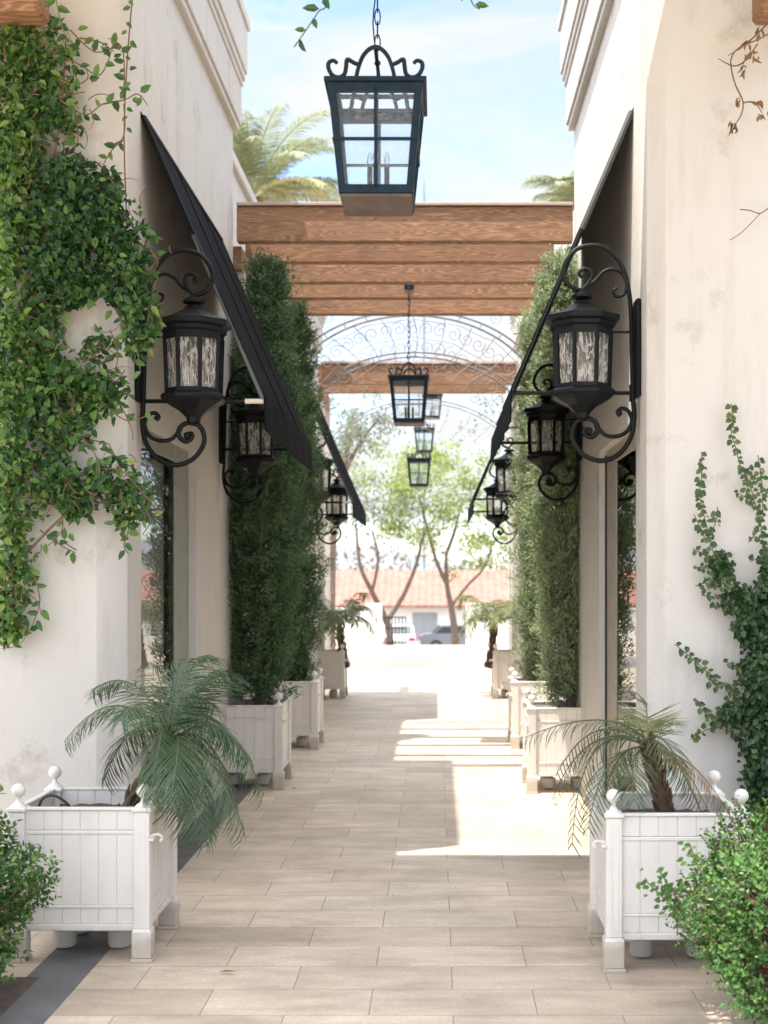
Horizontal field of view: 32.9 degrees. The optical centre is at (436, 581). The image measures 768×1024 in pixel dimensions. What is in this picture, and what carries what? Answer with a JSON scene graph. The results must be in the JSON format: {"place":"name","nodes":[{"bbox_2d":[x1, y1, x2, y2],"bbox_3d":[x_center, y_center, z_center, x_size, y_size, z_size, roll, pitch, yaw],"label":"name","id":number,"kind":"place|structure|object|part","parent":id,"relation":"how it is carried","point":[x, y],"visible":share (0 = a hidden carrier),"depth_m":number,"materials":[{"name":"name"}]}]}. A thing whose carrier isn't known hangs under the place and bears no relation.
{"place":"outdoors","nodes":[
{"label":"outdoors","id":0,"kind":"place"},
{"bbox_2d":[256,316,325,676],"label":"shop building","id":1,"kind":"structure","parent":0,"point":[319,321],"depth_m":17.29,"materials":[{"name":"beige paint"}]},
{"bbox_2d":[310,427,333,525],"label":"wall lantern","id":2,"kind":"object","parent":1,"relation":"attached to","point":[325,497],"depth_m":14.39,"materials":[{"name":"black metal"}]},
{"bbox_2d":[314,469,348,544],"bbox_3d":[-1.386,-1.060,17.250,0.475,1.127,0.365,0,0,0],"label":"wall lantern","id":3,"kind":"object","parent":1,"relation":"attached to","point":[337,489],"depth_m":17.17,"materials":[{"name":"black metal"}]},
{"bbox_2d":[311,390,365,525],"bbox_3d":[-1.278,-1.604,15.860,0.694,1.756,2.632,0,0,0],"label":"awning","id":4,"kind":"object","parent":1,"relation":"attached to","point":[358,513],"visible":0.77,"depth_m":15.44,"materials":[{"name":"black fabric"}]},
{"bbox_2d":[306,351,518,410],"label":"iron arch","id":5,"kind":"structure","parent":1,"relation":"attached to","point":[355,368],"depth_m":15.57,"materials":[{"name":"metal"}]},
{"bbox_2d":[335,603,381,645],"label":"garden wall","id":6,"kind":"structure","parent":0,"point":[354,636],"depth_m":32.41,"materials":[{"name":"paint"}]},
{"bbox_2d":[0,645,767,1023],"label":"walkway","id":7,"kind":"structure","parent":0,"point":[402,855],"depth_m":6.51,"materials":[{"name":"beige tile"}]},
{"bbox_2d":[0,977,38,1015],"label":"soil","id":8,"kind":"structure","parent":7,"relation":"on","point":[12,991],"depth_m":5.07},
{"bbox_2d":[0,784,62,982],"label":"boxwood bush","id":9,"kind":"object","parent":8,"relation":"on","point":[14,899],"visible":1,"depth_m":4.97,"materials":[{"name":"green plant"}]},
{"bbox_2d":[3,766,180,962],"bbox_3d":[-1.507,1.226,5.764,0.705,0.748,0.620,0,0,0],"label":"box planter","id":10,"kind":"object","parent":7,"relation":"on","point":[117,873],"visible":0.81,"depth_m":5.49,"materials":[{"name":"wood"}]},
{"bbox_2d":[38,794,70,806],"bbox_3d":[-1.639,0.975,5.580,0.172,0.132,0.033,0,0,-7],"label":"irrigation tube","id":11,"kind":"object","parent":10,"relation":"in","point":[56,796],"visible":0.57,"depth_m":5.57,"materials":[{"name":"black rubber"}]},
{"bbox_2d":[64,655,263,857],"bbox_3d":[-1.199,0.748,5.776,0.881,0.841,1.001,0,0,0],"label":"palm","id":12,"kind":"object","parent":10,"relation":"on","point":[168,745],"visible":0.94,"depth_m":5.68,"materials":[{"name":"green plant"}]},
{"bbox_2d":[0,0,249,891],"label":"shop building","id":13,"kind":"structure","parent":7,"relation":"on","point":[158,595],"depth_m":7.20,"materials":[{"name":"beige paint"}]},
{"bbox_2d":[0,0,171,649],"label":"climbing vine","id":14,"kind":"object","parent":13,"relation":"attached to","point":[79,219],"visible":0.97,"depth_m":6.55,"materials":[{"name":"green plant"}]},
{"bbox_2d":[141,432,187,824],"bbox_3d":[-1.716,0.351,7.949,0.082,2.458,1.618,0,0,0],"label":"shop window","id":15,"kind":"structure","parent":13,"relation":"in","point":[152,540],"depth_m":8.24,"materials":[{"name":"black glass"}]},
{"bbox_2d":[135,248,231,467],"bbox_3d":[-1.374,-1.212,7.030,0.500,1.187,0.384,0,0,0],"label":"wall lantern","id":16,"kind":"object","parent":13,"relation":"attached to","point":[192,323],"depth_m":6.97,"materials":[{"name":"black metal"}]},
{"bbox_2d":[141,112,312,470],"bbox_3d":[-1.278,-1.704,8.430,0.694,1.756,2.632,0,0,0],"label":"awning","id":17,"kind":"object","parent":13,"relation":"attached to","point":[283,427],"visible":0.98,"depth_m":7.99,"materials":[{"name":"grey fabric"}]},
{"bbox_2d":[219,366,276,504],"bbox_3d":[-1.404,-1.097,9.720,0.440,1.044,0.338,0,0,0],"label":"wall lantern","id":18,"kind":"object","parent":13,"relation":"attached to","point":[247,418],"depth_m":9.67,"materials":[{"name":"black metal"}]},
{"bbox_2d":[0,783,254,1023],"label":"border strip","id":19,"kind":"object","parent":7,"relation":"on","point":[61,973],"visible":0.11,"depth_m":5.38,"materials":[{"name":"stone"}]},
{"bbox_2d":[233,150,257,698],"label":"building","id":20,"kind":"structure","parent":7,"relation":"on","point":[242,191],"depth_m":12.73,"materials":[{"name":"beige paint"}]},
{"bbox_2d":[226,687,292,789],"bbox_3d":[-1.487,1.226,10.314,0.705,0.748,0.620,0,0,0],"label":"box planter","id":21,"kind":"object","parent":7,"relation":"on","point":[261,734],"visible":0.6,"depth_m":10.04,"materials":[{"name":"wood"}]},
{"bbox_2d":[226,246,322,704],"bbox_3d":[-1.398,-0.816,10.339,0.999,3.717,0.963,0,0,0],"label":"cypress","id":22,"kind":"object","parent":21,"relation":"on","point":[267,285],"visible":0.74,"depth_m":10.24,"materials":[{"name":"green plant"}]},
{"bbox_2d":[253,667,324,749],"bbox_3d":[-1.435,1.226,12.714,0.705,0.748,0.620,0,0,0],"label":"box planter","id":23,"kind":"object","parent":7,"relation":"on","point":[306,713],"visible":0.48,"depth_m":12.44,"materials":[{"name":"wood"}]},
{"bbox_2d":[265,300,336,680],"bbox_3d":[-1.388,-0.834,12.723,0.828,4.024,0.845,0,0,0],"label":"cypress","id":24,"kind":"object","parent":23,"relation":"on","point":[302,664],"visible":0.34,"depth_m":12.64,"materials":[{"name":"green plant"}]},
{"bbox_2d":[233,102,349,201],"bbox_3d":[-3.601,-3.470,24.076,4.871,10.160,4.569,0,0,0],"label":"date palm","id":25,"kind":"object","parent":7,"relation":"on","point":[250,153],"visible":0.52,"depth_m":23.35,"materials":[{"name":"green plant"}]},
{"bbox_2d":[318,642,348,698],"bbox_3d":[-1.565,1.226,18.114,0.705,0.748,0.620,0,0,0],"label":"box planter","id":26,"kind":"object","parent":7,"relation":"on","point":[334,671],"visible":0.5,"depth_m":17.84,"materials":[{"name":"wood"}]},
{"bbox_2d":[317,592,378,667],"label":"palm","id":27,"kind":"object","parent":26,"relation":"on","point":[336,618],"visible":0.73,"depth_m":17.95,"materials":[{"name":"green plant"}]},
{"bbox_2d":[382,617,405,644],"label":"iron gate","id":28,"kind":"structure","parent":7,"relation":"on","point":[395,628],"depth_m":32.89,"materials":[{"name":"white metal"}]},
{"bbox_2d":[233,202,573,778],"bbox_3d":[-0.263,-0.714,12.053,2.855,4.628,3.395,0,0,0],"label":"pergola","id":29,"kind":"object","parent":7,"relation":"on","point":[463,258],"visible":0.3,"depth_m":11.05,"materials":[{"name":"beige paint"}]},
{"bbox_2d":[388,285,429,425],"bbox_3d":[-0.268,-2.186,12.445,0.396,1.359,0.396,0,0,0],"label":"hanging lantern","id":30,"kind":"object","parent":29,"relation":"hanging from","point":[415,379],"visible":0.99,"depth_m":12.30,"materials":[{"name":"black metal"}]},
{"bbox_2d":[318,362,516,696],"bbox_3d":[-0.263,-0.714,18.562,2.855,4.628,1.375,0,0,0],"label":"pergola","id":31,"kind":"object","parent":7,"relation":"on","point":[440,383],"visible":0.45,"depth_m":18.09,"materials":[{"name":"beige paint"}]},
{"bbox_2d":[318,363,516,383],"bbox_3d":[-0.255,-0.929,20.812,3.870,5.058,0.575,0,0,0],"label":"pergola","id":32,"kind":"object","parent":7,"relation":"on","point":[319,369],"depth_m":20.55,"materials":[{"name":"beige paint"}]},
{"bbox_2d":[406,394,431,487],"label":"hanging lantern","id":33,"kind":"object","parent":32,"relation":"hanging from","point":[411,459],"visible":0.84,"depth_m":20.45,"materials":[{"name":"black metal"}]},
{"bbox_2d":[322,360,516,395],"bbox_3d":[-0.255,-1.239,24.512,3.870,5.678,1.175,0,0,0],"label":"pergola","id":34,"kind":"object","parent":7,"relation":"on","point":[419,361],"visible":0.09,"depth_m":23.93,"materials":[{"name":"beige paint"}]},
{"bbox_2d":[413,422,434,453],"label":"hanging lantern","id":35,"kind":"object","parent":34,"relation":"hanging from","point":[423,450],"visible":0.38,"depth_m":23.84,"materials":[{"name":"black metal"}]},
{"bbox_2d":[422,394,442,419],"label":"hanging lantern","id":36,"kind":"object","parent":34,"relation":"hanging from","point":[432,397],"visible":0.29,"depth_m":24.45,"materials":[{"name":"black metal"}]},
{"bbox_2d":[489,644,516,698],"bbox_3d":[1.067,1.226,18.114,0.705,0.748,0.620,0,0,0],"label":"box planter","id":37,"kind":"object","parent":7,"relation":"on","point":[501,660],"visible":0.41,"depth_m":17.84,"materials":[{"name":"wood"}]},
{"bbox_2d":[455,595,516,668],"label":"palm","id":38,"kind":"object","parent":37,"relation":"on","point":[499,615],"visible":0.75,"depth_m":18.04,"materials":[{"name":"green plant"}]},
{"bbox_2d":[506,668,563,749],"bbox_3d":[1.010,1.226,12.714,0.705,0.748,0.620,0,0,0],"label":"box planter","id":39,"kind":"object","parent":7,"relation":"on","point":[517,686],"visible":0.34,"depth_m":12.44,"materials":[{"name":"wood"}]},
{"bbox_2d":[499,307,557,680],"bbox_3d":[0.946,-0.854,12.752,0.677,3.806,0.648,0,0,0],"label":"cypress","id":40,"kind":"object","parent":39,"relation":"on","point":[532,659],"visible":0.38,"depth_m":12.68,"materials":[{"name":"green plant"}]},
{"bbox_2d":[520,689,580,793],"bbox_3d":[0.983,1.226,10.124,0.705,0.748,0.620,0,0,0],"label":"box planter","id":41,"kind":"object","parent":7,"relation":"on","point":[542,761],"visible":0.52,"depth_m":9.85,"materials":[{"name":"wood"}]},
{"bbox_2d":[515,243,580,706],"bbox_3d":[1.010,-0.801,10.163,0.804,3.691,0.814,0,0,0],"label":"cypress","id":42,"kind":"object","parent":41,"relation":"on","point":[558,532],"visible":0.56,"depth_m":10.04,"materials":[{"name":"green plant"}]},
{"bbox_2d":[557,0,767,843],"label":"shop building","id":43,"kind":"structure","parent":7,"relation":"on","point":[686,180],"depth_m":6.70,"materials":[{"name":"beige paint"}]},
{"bbox_2d":[523,363,581,501],"bbox_3d":[0.872,-1.127,9.800,0.440,1.044,0.338,0,0,0],"label":"wall lantern","id":44,"kind":"object","parent":43,"relation":"attached to","point":[544,410],"depth_m":9.74,"materials":[{"name":"black metal"}]},
{"bbox_2d":[490,109,633,463],"bbox_3d":[0.748,-1.764,8.530,0.698,1.756,2.632,0,0,0],"label":"awning","id":45,"kind":"object","parent":43,"relation":"attached to","point":[501,428],"visible":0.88,"depth_m":7.22,"materials":[{"name":"grey fabric"}]},
{"bbox_2d":[546,243,640,462],"bbox_3d":[0.842,-1.232,7.000,0.500,1.187,0.384,0,0,0],"label":"wall lantern","id":46,"kind":"object","parent":43,"relation":"attached to","point":[582,319],"depth_m":6.95,"materials":[{"name":"black metal"}]},
{"bbox_2d":[605,430,635,791],"bbox_3d":[1.157,0.351,7.949,0.052,2.458,1.618,0,0,0],"label":"shop window","id":47,"kind":"structure","parent":43,"relation":"in","point":[613,469],"depth_m":8.42,"materials":[{"name":"black glass"}]},
{"bbox_2d":[674,403,767,830],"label":"creeping fig","id":48,"kind":"object","parent":43,"relation":"attached to","point":[749,610],"visible":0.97,"depth_m":6.60,"materials":[{"name":"green plant"}]},
{"bbox_2d":[730,208,767,239],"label":"bare twig","id":49,"kind":"object","parent":43,"relation":"attached to","point":[752,221],"visible":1,"depth_m":6.63,"materials":[{"name":"plant"}]},
{"bbox_2d":[586,770,754,972],"bbox_3d":[0.991,1.226,5.624,0.705,0.748,0.620,0,0,0],"label":"box planter","id":50,"kind":"object","parent":7,"relation":"on","point":[624,848],"visible":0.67,"depth_m":5.35,"materials":[{"name":"wood"}]},
{"bbox_2d":[524,692,724,858],"bbox_3d":[0.767,0.824,5.645,0.772,0.689,0.733,0,0,40],"label":"palm","id":51,"kind":"object","parent":50,"relation":"on","point":[652,751],"visible":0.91,"depth_m":5.58,"materials":[{"name":"green plant"}]},
{"bbox_2d":[723,896,767,1017],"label":"soil","id":52,"kind":"structure","parent":7,"relation":"on","point":[766,975],"depth_m":5.10,"materials":[{"name":"brown soil"}]},
{"bbox_2d":[636,795,767,1023],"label":"boxwood bush","id":53,"kind":"object","parent":52,"relation":"on","point":[739,929],"visible":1,"depth_m":4.63,"materials":[{"name":"green plant"}]},
{"bbox_2d":[0,0,767,24],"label":"portico","id":54,"kind":"structure","parent":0,"point":[27,12],"depth_m":6.42,"materials":[{"name":"beige paint"}]},
{"bbox_2d":[44,0,79,51],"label":"hanging sprig","id":55,"kind":"object","parent":54,"relation":"hanging from","point":[55,21],"visible":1,"depth_m":6.10,"materials":[{"name":"green plant"}]},
{"bbox_2d":[294,0,329,51],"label":"hanging sprig","id":56,"kind":"object","parent":54,"relation":"hanging from","point":[313,7],"visible":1,"depth_m":5.00,"materials":[{"name":"green plant"}]},
{"bbox_2d":[324,0,426,215],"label":"hanging lantern","id":57,"kind":"object","parent":54,"relation":"hanging from","point":[377,198],"visible":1,"depth_m":5.06,"materials":[{"name":"black metal"}]},
{"bbox_2d":[461,0,488,9],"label":"hanging sprig","id":58,"kind":"object","parent":54,"relation":"hanging from","point":[479,4],"visible":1,"depth_m":5.00,"materials":[{"name":"green plant"}]},
{"bbox_2d":[718,25,767,135],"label":"dry vine","id":59,"kind":"object","parent":54,"relation":"hanging from","point":[749,56],"visible":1,"depth_m":6.54,"materials":[{"name":"brown plant"}]},
{"bbox_2d":[336,546,468,569],"bbox_3d":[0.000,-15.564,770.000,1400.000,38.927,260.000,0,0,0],"label":"hills","id":60,"kind":"structure","parent":0,"point":[350,555],"depth_m":696.07,"materials":[{"name":"white"}]},
{"bbox_2d":[242,0,573,569],"label":"sky","id":61,"kind":"structure","parent":0,"point":[495,119],"materials":[{"name":"blue"}]},
{"bbox_2d":[308,316,521,418],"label":"iron arch","id":62,"kind":"structure","parent":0,"point":[414,321],"depth_m":14.00,"materials":[{"name":"metal"}]},
{"bbox_2d":[332,394,507,486],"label":"iron arch","id":63,"kind":"structure","parent":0,"point":[420,426],"depth_m":21.80,"materials":[{"name":"metal"}]},
{"bbox_2d":[335,570,507,643],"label":"tile roofed building","id":64,"kind":"structure","parent":0,"point":[423,607],"depth_m":81.26,"materials":[{"name":"ceramic"}]},
{"bbox_2d":[411,611,438,640],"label":"window","id":65,"kind":"structure","parent":64,"relation":"in","point":[422,621],"depth_m":79.94,"materials":[{"name":"grey glass"}]},
{"bbox_2d":[423,182,424,569],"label":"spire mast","id":66,"kind":"object","parent":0,"point":[423,359],"visible":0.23,"depth_m":119.92,"materials":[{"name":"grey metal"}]},
{"bbox_2d":[466,603,507,645],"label":"garden wall","id":67,"kind":"structure","parent":0,"point":[480,637],"depth_m":32.48,"materials":[{"name":"paint"}]},
{"bbox_2d":[509,211,573,676],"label":"shop building","id":68,"kind":"structure","parent":0,"point":[511,318],"depth_m":17.02,"materials":[{"name":"beige paint"}]},
{"bbox_2d":[467,377,524,523],"bbox_3d":[0.748,-1.644,15.910,0.698,1.756,2.632,0,0,0],"label":"awning","id":69,"kind":"object","parent":68,"relation":"attached to","point":[471,511],"visible":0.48,"depth_m":14.60,"materials":[{"name":"black fabric"}]},
{"bbox_2d":[483,463,519,544],"bbox_3d":[0.854,-1.060,17.250,0.476,1.127,0.365,0,0,0],"label":"wall lantern","id":70,"kind":"object","parent":68,"relation":"attached to","point":[496,519],"depth_m":17.19,"materials":[{"name":"black metal"}]},
{"bbox_2d":[492,426,521,526],"bbox_3d":[0.854,-1.170,14.450,0.476,1.127,0.365,0,0,0],"label":"wall lantern","id":71,"kind":"object","parent":68,"relation":"attached to","point":[503,465],"depth_m":14.38,"materials":[{"name":"black metal"}]},
{"label":"ground","id":72,"kind":"structure","parent":0,"visible":0},
{"bbox_2d":[329,394,422,648],"bbox_3d":[-1.936,-0.189,29.020,3.348,7.980,2.730,0,0,0],"label":"shade tree","id":73,"kind":"object","parent":72,"relation":"on","point":[346,449],"visible":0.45,"depth_m":28.90,"materials":[{"name":"green plant"}]},
{"bbox_2d":[330,445,465,644],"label":"shade tree","id":74,"kind":"object","parent":72,"relation":"on","point":[370,588],"visible":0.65,"depth_m":40.45,"materials":[{"name":"green plant"}]},
{"bbox_2d":[382,625,415,644],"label":"parked car","id":75,"kind":"object","parent":72,"relation":"on","point":[410,638],"visible":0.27,"depth_m":69.45,"materials":[{"name":"white paint"}]},
{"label":"window","id":76,"kind":"part","parent":75,"relation":"part of","materials":[{"name":"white glass"}]},
{"bbox_2d":[336,529,507,569],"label":"woodland","id":77,"kind":"object","parent":72,"relation":"on","point":[395,557],"depth_m":104.48,"materials":[{"name":"green plant"}]},
{"bbox_2d":[349,435,507,644],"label":"shade tree","id":78,"kind":"object","parent":72,"relation":"on","point":[485,541],"visible":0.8,"depth_m":41.70,"materials":[{"name":"green plant"}]},
{"bbox_2d":[419,624,465,644],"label":"parked car","id":79,"kind":"object","parent":72,"relation":"on","point":[439,635],"visible":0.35,"depth_m":70.61,"materials":[{"name":"grey paint"}]},
{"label":"window","id":80,"kind":"part","parent":79,"relation":"part of","materials":[{"name":"black glass"}]},
{"bbox_2d":[446,394,507,533],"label":"shade tree","id":81,"kind":"object","parent":72,"relation":"on","point":[498,453],"visible":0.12,"depth_m":30.09,"materials":[{"name":"green plant"}]},
{"bbox_2d":[520,170,573,210],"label":"date palm","id":82,"kind":"object","parent":72,"relation":"on","point":[564,192],"visible":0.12,"depth_m":23.72,"materials":[{"name":"green plant"}]}
]}

